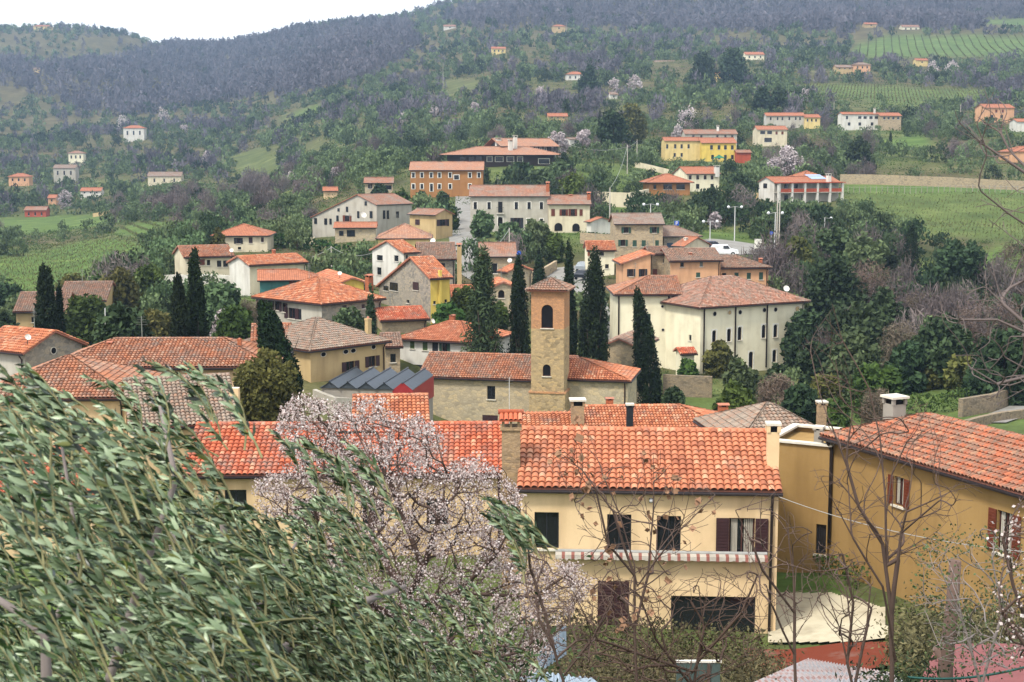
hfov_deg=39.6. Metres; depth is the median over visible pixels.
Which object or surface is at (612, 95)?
hillside house
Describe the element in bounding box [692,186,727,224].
evergreen tree
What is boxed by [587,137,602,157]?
bare tree
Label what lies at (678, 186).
window
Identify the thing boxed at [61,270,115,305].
farmhouse
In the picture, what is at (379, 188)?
shrub
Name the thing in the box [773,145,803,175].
blossoming tree
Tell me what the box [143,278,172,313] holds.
olive tree
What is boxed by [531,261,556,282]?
stone wall
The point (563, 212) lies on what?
window
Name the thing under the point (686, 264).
village house
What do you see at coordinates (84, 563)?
olive tree
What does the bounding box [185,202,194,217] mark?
evergreen tree
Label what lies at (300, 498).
window
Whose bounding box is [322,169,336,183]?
evergreen tree
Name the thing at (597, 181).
evergreen tree
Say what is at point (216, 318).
blossoming tree
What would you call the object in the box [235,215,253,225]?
olive tree
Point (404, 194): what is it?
shrub
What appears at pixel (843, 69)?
hillside house
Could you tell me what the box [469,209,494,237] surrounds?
shrub
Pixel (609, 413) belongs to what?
village house
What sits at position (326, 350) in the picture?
village house
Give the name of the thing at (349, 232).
window
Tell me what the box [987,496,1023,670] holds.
almond branch
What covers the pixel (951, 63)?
blossoming tree
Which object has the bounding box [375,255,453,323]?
village house
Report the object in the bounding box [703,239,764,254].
parking lot
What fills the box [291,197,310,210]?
olive tree
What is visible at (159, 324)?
round tree
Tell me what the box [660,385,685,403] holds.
shrub
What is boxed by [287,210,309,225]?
olive tree
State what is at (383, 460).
almond tree
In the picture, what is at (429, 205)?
olive tree
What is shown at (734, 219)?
street lamp
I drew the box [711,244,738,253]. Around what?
parked van
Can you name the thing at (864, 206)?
olive tree
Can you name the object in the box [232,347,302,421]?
bushy tree
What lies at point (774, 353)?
window
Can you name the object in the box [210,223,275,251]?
village house
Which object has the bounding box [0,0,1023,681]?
ground
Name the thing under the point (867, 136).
bare tree
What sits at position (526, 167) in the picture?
round tree
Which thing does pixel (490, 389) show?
window
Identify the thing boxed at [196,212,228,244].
evergreen tree
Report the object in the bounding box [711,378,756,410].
round tree
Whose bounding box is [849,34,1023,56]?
vine rows
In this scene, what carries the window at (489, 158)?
in the villa at (494, 156)
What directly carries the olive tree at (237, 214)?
on the ground at (256, 158)
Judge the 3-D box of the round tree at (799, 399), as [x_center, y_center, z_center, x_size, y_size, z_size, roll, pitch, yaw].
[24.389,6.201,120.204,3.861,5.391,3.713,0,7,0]
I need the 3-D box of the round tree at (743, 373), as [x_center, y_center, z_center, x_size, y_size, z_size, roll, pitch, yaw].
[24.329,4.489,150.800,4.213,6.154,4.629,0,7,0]
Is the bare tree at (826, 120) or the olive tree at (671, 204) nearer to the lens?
the olive tree at (671, 204)
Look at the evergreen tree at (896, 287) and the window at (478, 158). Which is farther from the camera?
the window at (478, 158)
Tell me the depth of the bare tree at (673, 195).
276.99 m
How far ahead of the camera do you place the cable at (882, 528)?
48.43 m
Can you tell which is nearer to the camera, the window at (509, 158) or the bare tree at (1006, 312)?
the bare tree at (1006, 312)
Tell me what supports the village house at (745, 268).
on the ground at (256, 158)
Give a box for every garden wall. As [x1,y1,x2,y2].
[164,274,229,284]
[313,389,351,414]
[597,189,648,206]
[634,163,671,173]
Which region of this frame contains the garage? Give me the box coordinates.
[257,268,318,292]
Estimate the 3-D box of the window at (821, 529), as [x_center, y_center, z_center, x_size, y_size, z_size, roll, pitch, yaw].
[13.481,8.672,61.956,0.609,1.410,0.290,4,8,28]
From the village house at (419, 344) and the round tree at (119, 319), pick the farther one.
the village house at (419, 344)
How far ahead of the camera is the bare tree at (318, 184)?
386.68 m
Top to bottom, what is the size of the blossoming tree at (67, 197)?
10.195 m
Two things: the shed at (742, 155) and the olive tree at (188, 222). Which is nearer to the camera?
the olive tree at (188, 222)
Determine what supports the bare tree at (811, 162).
on the ground at (256, 158)
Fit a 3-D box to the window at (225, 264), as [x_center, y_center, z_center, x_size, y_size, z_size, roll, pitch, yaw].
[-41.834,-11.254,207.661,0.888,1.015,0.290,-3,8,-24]
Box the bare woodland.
[0,0,1023,213]
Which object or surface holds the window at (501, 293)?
in the village house at (502, 287)
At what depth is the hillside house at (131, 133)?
990.35 m
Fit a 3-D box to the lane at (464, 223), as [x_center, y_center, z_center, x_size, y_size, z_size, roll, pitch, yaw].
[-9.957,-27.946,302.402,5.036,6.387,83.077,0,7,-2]
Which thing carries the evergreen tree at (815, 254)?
on the ground at (256, 158)
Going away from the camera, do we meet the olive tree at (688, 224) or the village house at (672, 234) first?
the village house at (672, 234)
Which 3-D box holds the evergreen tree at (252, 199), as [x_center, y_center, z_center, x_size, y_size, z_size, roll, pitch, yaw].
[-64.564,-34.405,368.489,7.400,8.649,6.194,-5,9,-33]
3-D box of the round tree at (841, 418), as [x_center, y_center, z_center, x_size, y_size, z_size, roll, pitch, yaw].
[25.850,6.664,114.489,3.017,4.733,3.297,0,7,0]
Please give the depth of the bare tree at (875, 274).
187.35 m
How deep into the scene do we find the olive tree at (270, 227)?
248.99 m
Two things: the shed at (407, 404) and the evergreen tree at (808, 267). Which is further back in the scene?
the evergreen tree at (808, 267)
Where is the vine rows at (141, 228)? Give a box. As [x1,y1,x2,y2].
[111,217,182,234]
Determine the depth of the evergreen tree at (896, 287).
201.01 m
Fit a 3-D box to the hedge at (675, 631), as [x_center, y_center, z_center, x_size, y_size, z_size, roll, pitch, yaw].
[4.800,10.593,50.569,8.334,2.003,2.080,1,7,10]
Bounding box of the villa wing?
[606,263,682,367]
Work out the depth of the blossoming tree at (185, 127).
1014.71 m
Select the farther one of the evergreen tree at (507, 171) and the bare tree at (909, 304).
the evergreen tree at (507, 171)
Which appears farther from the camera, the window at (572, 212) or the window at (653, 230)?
the window at (572, 212)
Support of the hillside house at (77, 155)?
on the ground at (256, 158)
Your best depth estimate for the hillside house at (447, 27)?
1422.29 m
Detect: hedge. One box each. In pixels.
[274,232,371,260]
[531,609,765,665]
[651,163,747,170]
[812,552,870,588]
[848,387,970,421]
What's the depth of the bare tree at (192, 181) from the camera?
530.90 m
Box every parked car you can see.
[574,269,587,279]
[575,261,584,270]
[707,241,718,246]
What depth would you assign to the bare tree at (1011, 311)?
12.05 m
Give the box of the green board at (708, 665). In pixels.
[675,660,721,681]
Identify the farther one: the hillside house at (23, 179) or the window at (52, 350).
the hillside house at (23, 179)
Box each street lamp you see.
[702,220,717,240]
[727,206,742,240]
[767,211,783,242]
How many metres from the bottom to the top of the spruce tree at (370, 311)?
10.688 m
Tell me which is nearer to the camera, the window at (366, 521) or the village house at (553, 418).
the window at (366, 521)
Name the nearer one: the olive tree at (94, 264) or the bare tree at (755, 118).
the olive tree at (94, 264)
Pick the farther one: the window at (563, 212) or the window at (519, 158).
the window at (519, 158)
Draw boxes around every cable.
[780,497,1023,551]
[908,666,1023,679]
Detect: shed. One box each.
[320,366,433,420]
[352,392,429,420]
[520,670,596,681]
[734,149,751,162]
[755,658,901,681]
[920,643,1023,681]
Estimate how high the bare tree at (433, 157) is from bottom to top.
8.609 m
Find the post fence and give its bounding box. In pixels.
[848,185,1023,193]
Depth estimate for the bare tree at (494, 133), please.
472.95 m
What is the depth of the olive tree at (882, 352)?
158.02 m
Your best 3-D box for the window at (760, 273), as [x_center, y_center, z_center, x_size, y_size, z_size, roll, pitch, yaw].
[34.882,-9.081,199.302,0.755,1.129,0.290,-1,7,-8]
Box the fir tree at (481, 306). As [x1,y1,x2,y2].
[460,240,505,352]
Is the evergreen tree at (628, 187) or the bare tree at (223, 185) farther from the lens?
the bare tree at (223, 185)
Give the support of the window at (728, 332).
in the villa at (746, 320)
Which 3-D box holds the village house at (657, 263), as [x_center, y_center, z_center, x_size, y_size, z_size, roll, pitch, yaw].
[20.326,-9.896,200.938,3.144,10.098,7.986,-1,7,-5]
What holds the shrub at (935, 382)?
on the ground at (256, 158)
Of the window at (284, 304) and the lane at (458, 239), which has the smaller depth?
the window at (284, 304)
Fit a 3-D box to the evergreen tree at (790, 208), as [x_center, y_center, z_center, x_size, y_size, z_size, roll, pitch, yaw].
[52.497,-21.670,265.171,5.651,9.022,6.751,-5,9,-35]
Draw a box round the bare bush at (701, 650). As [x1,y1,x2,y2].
[551,567,771,681]
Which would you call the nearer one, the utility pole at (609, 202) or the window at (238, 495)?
the window at (238, 495)
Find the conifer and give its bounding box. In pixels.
[210,227,228,244]
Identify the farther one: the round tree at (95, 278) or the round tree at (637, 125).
the round tree at (637, 125)
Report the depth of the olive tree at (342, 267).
189.94 m
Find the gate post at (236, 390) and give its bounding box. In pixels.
[229,387,240,414]
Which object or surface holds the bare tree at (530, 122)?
on the ground at (256, 158)
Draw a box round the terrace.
[745,641,889,676]
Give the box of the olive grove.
[0,0,1023,254]
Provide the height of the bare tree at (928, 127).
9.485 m
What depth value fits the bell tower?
126.05 m
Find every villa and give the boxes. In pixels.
[439,146,559,166]
[484,135,559,150]
[660,275,810,373]
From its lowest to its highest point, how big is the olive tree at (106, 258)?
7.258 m
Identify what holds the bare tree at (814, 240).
on the ground at (256, 158)
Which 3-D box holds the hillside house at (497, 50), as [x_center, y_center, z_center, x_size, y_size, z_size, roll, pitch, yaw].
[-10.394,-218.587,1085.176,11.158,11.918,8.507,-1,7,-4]
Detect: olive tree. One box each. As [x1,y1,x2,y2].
[0,235,5,254]
[0,273,11,283]
[0,292,19,317]
[0,356,315,681]
[4,302,15,320]
[7,236,28,256]
[84,258,100,279]
[95,251,134,272]
[114,429,557,681]
[123,247,146,272]
[126,275,147,309]
[132,274,171,288]
[133,226,164,256]
[135,292,171,315]
[138,227,163,251]
[143,234,171,270]
[143,257,167,277]
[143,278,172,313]
[146,231,170,248]
[153,235,189,273]
[156,223,171,232]
[156,247,174,274]
[162,220,193,236]
[164,278,188,296]
[167,218,195,240]
[170,225,207,244]
[183,224,207,244]
[183,230,204,244]
[190,207,210,220]
[201,271,221,285]
[202,215,236,244]
[230,206,248,222]
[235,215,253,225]
[239,207,265,221]
[248,216,275,236]
[260,220,286,237]
[266,198,287,216]
[273,215,302,247]
[276,209,294,216]
[281,191,305,210]
[284,225,312,249]
[286,212,311,232]
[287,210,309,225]
[288,204,306,214]
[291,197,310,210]
[293,204,315,215]
[294,188,314,207]
[299,252,322,272]
[302,217,312,235]
[310,248,359,275]
[326,246,342,265]
[330,263,353,273]
[333,265,356,276]
[340,256,371,279]
[350,238,374,273]
[409,190,434,210]
[415,200,445,208]
[455,235,484,271]
[455,261,463,283]
[475,235,492,241]
[499,227,532,263]
[520,229,543,257]
[522,240,548,264]
[570,286,585,337]
[590,201,618,218]
[603,292,609,320]
[636,199,664,212]
[641,206,660,212]
[652,207,666,218]
[659,197,686,224]
[661,201,687,218]
[664,216,683,227]
[668,209,700,233]
[675,210,699,232]
[677,203,704,233]
[693,205,709,229]
[745,206,784,242]
[766,366,809,399]
[767,271,803,293]
[773,200,789,209]
[778,200,807,223]
[781,197,810,212]
[781,289,812,309]
[798,223,823,242]
[809,200,823,225]
[830,205,857,231]
[836,198,846,215]
[840,199,860,222]
[844,206,869,231]
[846,218,870,230]
[847,196,875,213]
[851,218,884,233]
[854,210,871,224]
[868,207,900,232]
[875,341,896,367]
[890,215,921,245]
[917,313,932,324]
[923,254,938,282]
[1011,236,1023,267]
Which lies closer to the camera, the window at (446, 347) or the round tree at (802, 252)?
the window at (446, 347)
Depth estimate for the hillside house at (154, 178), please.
696.32 m
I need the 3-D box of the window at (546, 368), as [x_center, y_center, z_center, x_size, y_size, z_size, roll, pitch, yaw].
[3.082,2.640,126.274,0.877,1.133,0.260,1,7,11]
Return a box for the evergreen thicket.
[0,0,1023,232]
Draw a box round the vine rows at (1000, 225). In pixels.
[845,190,1023,239]
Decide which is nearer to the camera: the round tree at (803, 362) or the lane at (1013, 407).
the lane at (1013, 407)
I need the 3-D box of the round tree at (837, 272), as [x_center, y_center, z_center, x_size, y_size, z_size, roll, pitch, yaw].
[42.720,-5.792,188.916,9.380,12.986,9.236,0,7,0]
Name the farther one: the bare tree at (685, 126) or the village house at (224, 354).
the bare tree at (685, 126)
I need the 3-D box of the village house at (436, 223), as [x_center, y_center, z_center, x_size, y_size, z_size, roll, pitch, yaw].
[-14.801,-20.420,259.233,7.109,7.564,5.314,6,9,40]
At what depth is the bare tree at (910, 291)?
194.01 m
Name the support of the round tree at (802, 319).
on the ground at (256, 158)
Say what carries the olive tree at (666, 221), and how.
on the ground at (256, 158)
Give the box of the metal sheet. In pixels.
[538,626,565,670]
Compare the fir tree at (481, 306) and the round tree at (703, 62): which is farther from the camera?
the round tree at (703, 62)
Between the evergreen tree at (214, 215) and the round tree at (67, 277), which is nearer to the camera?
the round tree at (67, 277)
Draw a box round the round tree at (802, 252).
[775,235,815,290]
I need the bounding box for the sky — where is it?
[0,0,452,42]
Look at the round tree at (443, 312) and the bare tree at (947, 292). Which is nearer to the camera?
the round tree at (443, 312)
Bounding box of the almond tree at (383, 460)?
[251,390,596,681]
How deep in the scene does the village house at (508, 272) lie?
195.74 m
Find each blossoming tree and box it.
[57,189,72,208]
[117,115,128,126]
[158,106,168,119]
[180,124,187,132]
[210,309,224,336]
[287,171,296,184]
[398,112,409,124]
[430,105,438,116]
[470,102,479,111]
[535,85,544,101]
[548,131,570,156]
[575,129,590,147]
[608,77,619,91]
[626,74,642,89]
[670,123,682,136]
[677,105,696,127]
[707,211,721,228]
[767,155,781,169]
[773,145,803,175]
[800,88,809,101]
[927,60,938,70]
[944,60,958,71]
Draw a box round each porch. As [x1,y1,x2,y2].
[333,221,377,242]
[673,346,697,374]
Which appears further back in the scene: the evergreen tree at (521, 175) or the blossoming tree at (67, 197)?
the blossoming tree at (67, 197)
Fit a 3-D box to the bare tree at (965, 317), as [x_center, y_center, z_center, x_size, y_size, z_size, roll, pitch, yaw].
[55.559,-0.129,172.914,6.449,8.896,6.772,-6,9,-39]
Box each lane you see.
[449,234,476,278]
[452,196,470,234]
[547,267,579,280]
[560,265,609,338]
[992,405,1023,421]
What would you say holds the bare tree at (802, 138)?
on the ground at (256, 158)
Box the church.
[420,351,578,423]
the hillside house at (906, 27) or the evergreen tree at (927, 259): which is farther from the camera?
the hillside house at (906, 27)
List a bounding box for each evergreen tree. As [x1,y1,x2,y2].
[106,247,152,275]
[145,293,187,315]
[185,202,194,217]
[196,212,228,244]
[200,212,229,229]
[204,217,233,243]
[211,199,239,214]
[244,202,267,217]
[248,192,273,204]
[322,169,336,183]
[378,150,393,170]
[438,199,461,217]
[483,168,492,184]
[491,166,519,184]
[495,180,508,184]
[508,168,531,184]
[515,179,537,184]
[543,177,558,193]
[549,186,562,194]
[553,151,568,161]
[553,170,563,185]
[565,159,576,172]
[578,64,600,93]
[586,170,612,191]
[590,187,608,203]
[590,201,611,217]
[620,194,654,212]
[623,181,639,192]
[625,190,653,212]
[639,168,658,187]
[642,191,670,206]
[686,194,707,209]
[687,192,711,205]
[688,189,715,218]
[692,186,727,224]
[711,183,736,220]
[712,201,734,226]
[721,156,741,182]
[721,170,759,196]
[728,199,748,223]
[735,196,778,232]
[736,188,757,203]
[749,201,763,223]
[765,209,789,231]
[772,215,807,239]
[773,202,807,240]
[780,256,819,292]
[790,323,828,375]
[795,209,828,231]
[799,165,823,175]
[803,201,832,225]
[806,235,829,268]
[825,214,847,230]
[853,226,882,239]
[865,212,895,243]
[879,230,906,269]
[893,281,920,299]
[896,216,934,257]
[901,267,939,303]
[920,250,939,275]
[921,263,936,296]
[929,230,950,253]
[933,237,964,254]
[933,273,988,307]
[951,297,989,335]
[966,283,999,309]
[971,315,1023,359]
[971,337,985,358]
[981,295,996,306]
[982,164,1003,179]
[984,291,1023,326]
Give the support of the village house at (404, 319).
on the ground at (256, 158)
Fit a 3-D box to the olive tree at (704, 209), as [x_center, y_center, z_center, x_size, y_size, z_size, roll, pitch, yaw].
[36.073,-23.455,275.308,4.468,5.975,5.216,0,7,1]
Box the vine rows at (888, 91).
[791,82,984,102]
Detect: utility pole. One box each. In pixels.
[609,188,609,217]
[776,198,777,246]
[778,201,780,239]
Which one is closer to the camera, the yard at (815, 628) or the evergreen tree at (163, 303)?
the yard at (815, 628)
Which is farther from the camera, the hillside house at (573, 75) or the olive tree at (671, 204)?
the hillside house at (573, 75)
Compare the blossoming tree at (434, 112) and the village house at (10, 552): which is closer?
the village house at (10, 552)
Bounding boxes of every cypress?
[33,262,61,330]
[55,282,66,333]
[169,272,190,336]
[185,246,208,336]
[255,299,303,406]
[506,252,530,353]
[529,254,547,304]
[562,239,578,354]
[576,245,609,361]
[631,285,662,403]
[694,100,703,128]
[888,133,892,150]
[901,221,920,280]
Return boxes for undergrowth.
[0,49,1023,408]
[1,547,613,681]
[501,612,804,681]
[828,621,996,681]
[870,579,1023,681]
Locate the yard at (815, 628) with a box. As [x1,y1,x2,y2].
[768,592,887,642]
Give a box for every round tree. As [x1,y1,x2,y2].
[0,282,24,307]
[0,311,19,327]
[54,272,87,289]
[64,293,106,347]
[89,270,109,280]
[89,301,154,343]
[98,266,142,312]
[133,263,165,313]
[143,307,171,336]
[204,278,240,336]
[211,304,253,338]
[241,298,258,322]
[332,305,364,330]
[431,301,466,324]
[450,285,472,321]
[494,221,524,249]
[509,161,532,178]
[520,218,551,255]
[527,167,548,184]
[558,172,590,195]
[595,108,634,158]
[622,102,648,143]
[688,50,716,84]
[701,339,733,377]
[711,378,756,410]
[715,46,747,83]
[721,354,761,398]
[755,372,793,406]
[763,362,791,395]
[775,235,815,290]
[779,308,827,370]
[780,382,818,424]
[794,340,830,383]
[801,249,870,326]
[810,372,842,402]
[811,225,853,263]
[815,397,850,426]
[822,330,882,404]
[823,301,886,360]
[842,135,876,171]
[842,230,891,286]
[847,361,902,418]
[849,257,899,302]
[855,384,888,422]
[859,286,917,336]
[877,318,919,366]
[878,243,899,274]
[884,339,928,394]
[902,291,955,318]
[911,311,974,387]
[930,238,995,301]
[943,353,972,396]
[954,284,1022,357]
[960,359,1001,396]
[971,328,1023,405]
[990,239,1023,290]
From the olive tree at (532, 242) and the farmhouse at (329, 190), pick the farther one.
the farmhouse at (329, 190)
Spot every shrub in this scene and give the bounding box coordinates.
[371,183,388,192]
[391,188,410,200]
[412,191,425,209]
[435,190,449,207]
[448,208,459,229]
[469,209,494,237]
[494,300,509,329]
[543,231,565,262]
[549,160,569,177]
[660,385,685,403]
[676,357,699,375]
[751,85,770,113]
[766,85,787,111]
[922,357,943,389]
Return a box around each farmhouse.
[12,280,73,326]
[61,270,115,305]
[322,186,337,198]
[363,177,393,193]
[409,161,484,197]
[566,137,587,144]
[639,173,693,195]
[660,137,699,160]
[672,166,720,191]
[680,125,737,148]
[698,137,736,161]
[752,126,787,145]
[758,174,845,202]
[763,112,804,127]
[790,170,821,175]
[803,114,820,128]
[837,108,877,129]
[877,112,901,129]
[974,104,1014,122]
[997,146,1023,161]
[1009,118,1023,131]
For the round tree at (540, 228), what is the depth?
236.55 m
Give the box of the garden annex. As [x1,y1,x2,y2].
[777,423,842,572]
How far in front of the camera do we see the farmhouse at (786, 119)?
553.33 m
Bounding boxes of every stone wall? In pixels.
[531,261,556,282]
[580,233,609,243]
[663,374,711,397]
[840,174,1023,189]
[958,389,1008,416]
[965,409,1023,424]
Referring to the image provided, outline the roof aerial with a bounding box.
[505,377,512,423]
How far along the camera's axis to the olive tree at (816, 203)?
282.40 m
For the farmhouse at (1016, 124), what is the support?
on the ground at (256, 158)
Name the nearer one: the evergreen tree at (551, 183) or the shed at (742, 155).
the evergreen tree at (551, 183)
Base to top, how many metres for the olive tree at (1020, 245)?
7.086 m
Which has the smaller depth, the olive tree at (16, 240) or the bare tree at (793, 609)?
the bare tree at (793, 609)
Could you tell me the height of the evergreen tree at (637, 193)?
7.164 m
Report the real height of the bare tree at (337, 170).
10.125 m
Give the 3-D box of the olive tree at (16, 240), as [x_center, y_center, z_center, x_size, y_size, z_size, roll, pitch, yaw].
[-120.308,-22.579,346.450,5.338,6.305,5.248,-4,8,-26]
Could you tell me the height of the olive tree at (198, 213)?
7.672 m
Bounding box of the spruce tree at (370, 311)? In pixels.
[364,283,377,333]
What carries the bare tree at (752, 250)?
on the ground at (256, 158)
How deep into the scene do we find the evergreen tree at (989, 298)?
194.94 m
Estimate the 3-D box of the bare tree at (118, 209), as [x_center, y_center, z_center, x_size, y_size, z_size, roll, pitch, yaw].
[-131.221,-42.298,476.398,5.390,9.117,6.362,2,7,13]
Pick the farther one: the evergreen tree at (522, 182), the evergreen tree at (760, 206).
the evergreen tree at (522, 182)
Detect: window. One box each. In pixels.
[50,347,56,353]
[199,259,205,265]
[223,260,227,267]
[225,490,246,510]
[234,238,242,243]
[271,301,281,310]
[279,302,286,312]
[284,307,298,319]
[294,498,318,531]
[342,360,359,371]
[343,215,350,220]
[347,230,354,235]
[363,499,385,526]
[365,355,379,367]
[376,255,382,260]
[389,282,397,291]
[390,354,396,362]
[410,342,414,349]
[413,282,418,290]
[415,219,419,224]
[422,342,427,350]
[426,498,448,526]
[429,183,433,191]
[432,343,437,350]
[437,219,446,225]
[439,343,449,350]
[453,174,459,179]
[460,156,465,160]
[473,201,477,208]
[476,156,481,160]
[482,415,497,420]
[486,386,495,400]
[487,156,492,161]
[487,201,490,208]
[491,263,497,273]
[495,156,503,161]
[496,202,503,213]
[497,216,502,225]
[497,290,504,298]
[507,156,513,161]
[510,218,522,227]
[514,201,518,208]
[517,156,522,161]
[527,201,530,208]
[533,512,558,550]
[538,158,549,163]
[539,201,543,208]
[540,305,553,328]
[542,364,551,376]
[554,223,561,230]
[559,209,567,215]
[569,209,576,215]
[572,223,579,230]
[597,581,628,624]
[607,514,630,549]
[618,240,627,246]
[621,227,630,233]
[627,269,634,276]
[639,269,646,276]
[650,227,658,233]
[657,516,680,549]
[663,184,671,189]
[671,596,754,631]
[676,184,684,189]
[711,329,716,342]
[716,518,767,554]
[726,327,731,341]
[737,326,742,340]
[748,350,753,368]
[759,272,762,279]
[761,323,765,338]
[764,138,771,141]
[771,348,777,362]
[772,323,778,337]
[813,524,826,556]
[887,474,909,509]
[987,507,1020,559]
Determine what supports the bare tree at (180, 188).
on the ground at (256, 158)
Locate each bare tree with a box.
[88,249,131,278]
[111,191,126,215]
[112,203,125,222]
[125,255,153,275]
[136,190,154,217]
[140,196,163,219]
[148,192,160,202]
[161,190,178,215]
[165,211,184,223]
[166,187,179,196]
[167,186,181,201]
[174,181,184,196]
[176,192,193,209]
[176,195,190,218]
[182,181,197,200]
[185,176,197,188]
[191,201,206,210]
[192,181,202,192]
[194,188,207,200]
[198,188,217,211]
[200,198,219,215]
[216,181,231,192]
[219,205,233,221]
[230,180,240,193]
[238,172,256,188]
[239,176,256,197]
[239,177,256,194]
[243,167,258,178]
[245,188,269,206]
[254,168,269,188]
[255,173,267,190]
[256,203,276,219]
[257,206,290,229]
[258,187,280,202]
[259,175,276,192]
[261,183,278,199]
[267,175,286,191]
[278,174,292,192]
[281,160,294,177]
[291,174,317,194]
[302,203,319,218]
[312,167,325,194]
[326,162,346,189]
[337,153,351,168]
[354,139,362,150]
[366,132,379,149]
[372,137,385,148]
[425,144,443,160]
[485,123,505,138]
[487,127,503,137]
[499,232,525,259]
[518,503,613,681]
[522,114,537,131]
[547,416,721,681]
[554,166,586,188]
[560,120,577,136]
[576,180,608,217]
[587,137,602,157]
[653,187,682,206]
[684,120,695,128]
[724,183,758,221]
[730,107,741,125]
[735,484,828,681]
[739,234,780,283]
[747,113,761,123]
[750,228,800,289]
[761,142,782,161]
[766,153,783,170]
[778,257,808,308]
[781,151,803,175]
[781,204,809,244]
[787,121,798,135]
[787,213,825,237]
[792,132,813,157]
[798,324,835,354]
[798,538,876,681]
[801,157,815,169]
[801,305,981,681]
[805,230,820,255]
[812,137,836,157]
[821,115,831,130]
[824,163,839,184]
[844,156,872,173]
[852,261,878,294]
[853,220,882,242]
[860,125,879,154]
[862,161,876,174]
[884,272,930,315]
[888,255,924,292]
[889,229,905,258]
[891,306,931,334]
[894,240,919,272]
[896,294,920,325]
[897,284,927,308]
[905,523,1023,681]
[908,280,956,319]
[922,118,936,136]
[922,285,972,333]
[928,89,1023,404]
[938,281,965,313]
[943,138,969,160]
[947,277,981,317]
[949,137,968,157]
[950,305,986,335]
[953,114,974,137]
[957,285,990,337]
[973,251,1012,300]
[977,294,1016,329]
[985,248,1022,299]
[991,301,1018,327]
[1005,269,1023,296]
[1015,266,1023,293]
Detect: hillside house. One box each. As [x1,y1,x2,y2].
[7,173,33,185]
[24,206,50,216]
[33,25,52,29]
[47,194,58,204]
[53,164,78,182]
[68,150,85,164]
[80,187,104,198]
[123,125,146,141]
[147,172,183,185]
[443,25,455,29]
[491,47,505,54]
[546,113,567,121]
[552,24,565,32]
[565,71,582,79]
[608,92,617,98]
[654,60,673,61]
[742,52,764,59]
[832,65,852,73]
[852,62,871,74]
[862,22,876,27]
[899,25,919,29]
[913,58,928,65]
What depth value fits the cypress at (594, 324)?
142.02 m
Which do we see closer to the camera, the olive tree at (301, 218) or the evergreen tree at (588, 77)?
the olive tree at (301, 218)
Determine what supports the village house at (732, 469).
on the ground at (256, 158)
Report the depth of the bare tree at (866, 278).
194.50 m
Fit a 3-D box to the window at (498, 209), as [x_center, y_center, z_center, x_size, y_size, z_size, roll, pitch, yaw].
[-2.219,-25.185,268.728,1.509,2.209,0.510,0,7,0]
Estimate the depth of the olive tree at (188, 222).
243.54 m
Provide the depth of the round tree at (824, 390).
137.26 m
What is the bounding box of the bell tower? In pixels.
[525,277,575,411]
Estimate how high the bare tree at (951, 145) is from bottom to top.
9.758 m
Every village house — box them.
[0,308,88,380]
[0,354,161,450]
[0,446,125,557]
[71,316,291,386]
[121,368,235,480]
[172,244,234,274]
[182,420,508,555]
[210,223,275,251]
[226,249,308,295]
[243,316,391,382]
[250,322,291,341]
[251,263,386,323]
[310,188,413,237]
[316,269,364,289]
[369,239,420,284]
[374,293,430,332]
[375,216,434,246]
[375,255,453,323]
[379,331,403,372]
[400,314,511,367]
[406,208,454,239]
[415,235,461,283]
[450,284,474,296]
[469,182,549,231]
[478,242,516,277]
[491,268,512,329]
[496,253,532,292]
[498,409,782,633]
[520,397,586,442]
[547,192,591,232]
[569,397,729,426]
[583,230,616,275]
[584,216,609,233]
[607,330,659,402]
[608,212,664,262]
[612,242,654,282]
[641,235,667,274]
[660,238,723,283]
[663,219,702,247]
[670,236,711,247]
[692,400,828,428]
[720,254,772,285]
[818,393,1023,629]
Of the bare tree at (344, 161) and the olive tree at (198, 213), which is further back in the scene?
the bare tree at (344, 161)
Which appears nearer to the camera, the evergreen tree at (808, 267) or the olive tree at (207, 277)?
the olive tree at (207, 277)
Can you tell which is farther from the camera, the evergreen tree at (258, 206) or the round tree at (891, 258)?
the evergreen tree at (258, 206)
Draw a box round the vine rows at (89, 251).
[0,235,157,290]
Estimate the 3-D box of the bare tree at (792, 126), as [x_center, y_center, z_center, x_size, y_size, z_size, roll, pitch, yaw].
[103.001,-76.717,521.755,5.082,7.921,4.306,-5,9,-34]
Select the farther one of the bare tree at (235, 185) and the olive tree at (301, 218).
the bare tree at (235, 185)
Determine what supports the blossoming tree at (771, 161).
on the ground at (256, 158)
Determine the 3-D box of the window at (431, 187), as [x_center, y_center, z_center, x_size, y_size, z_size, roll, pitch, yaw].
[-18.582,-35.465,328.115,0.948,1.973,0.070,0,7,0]
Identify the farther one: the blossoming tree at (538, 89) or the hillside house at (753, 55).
the hillside house at (753, 55)
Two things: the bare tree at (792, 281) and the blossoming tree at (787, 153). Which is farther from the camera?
the blossoming tree at (787, 153)
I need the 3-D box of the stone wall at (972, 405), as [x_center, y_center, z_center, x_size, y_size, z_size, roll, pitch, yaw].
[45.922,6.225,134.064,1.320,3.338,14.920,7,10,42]
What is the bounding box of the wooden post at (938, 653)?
[932,559,960,681]
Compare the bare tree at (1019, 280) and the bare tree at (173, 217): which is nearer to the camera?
the bare tree at (1019, 280)
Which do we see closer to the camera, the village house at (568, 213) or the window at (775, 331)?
the window at (775, 331)
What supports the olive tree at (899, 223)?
on the ground at (256, 158)
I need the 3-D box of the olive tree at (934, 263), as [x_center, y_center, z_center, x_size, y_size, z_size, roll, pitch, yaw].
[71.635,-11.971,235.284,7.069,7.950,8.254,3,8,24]
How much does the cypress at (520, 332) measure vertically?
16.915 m
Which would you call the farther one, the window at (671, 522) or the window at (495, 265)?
the window at (495, 265)
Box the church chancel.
[567,357,641,409]

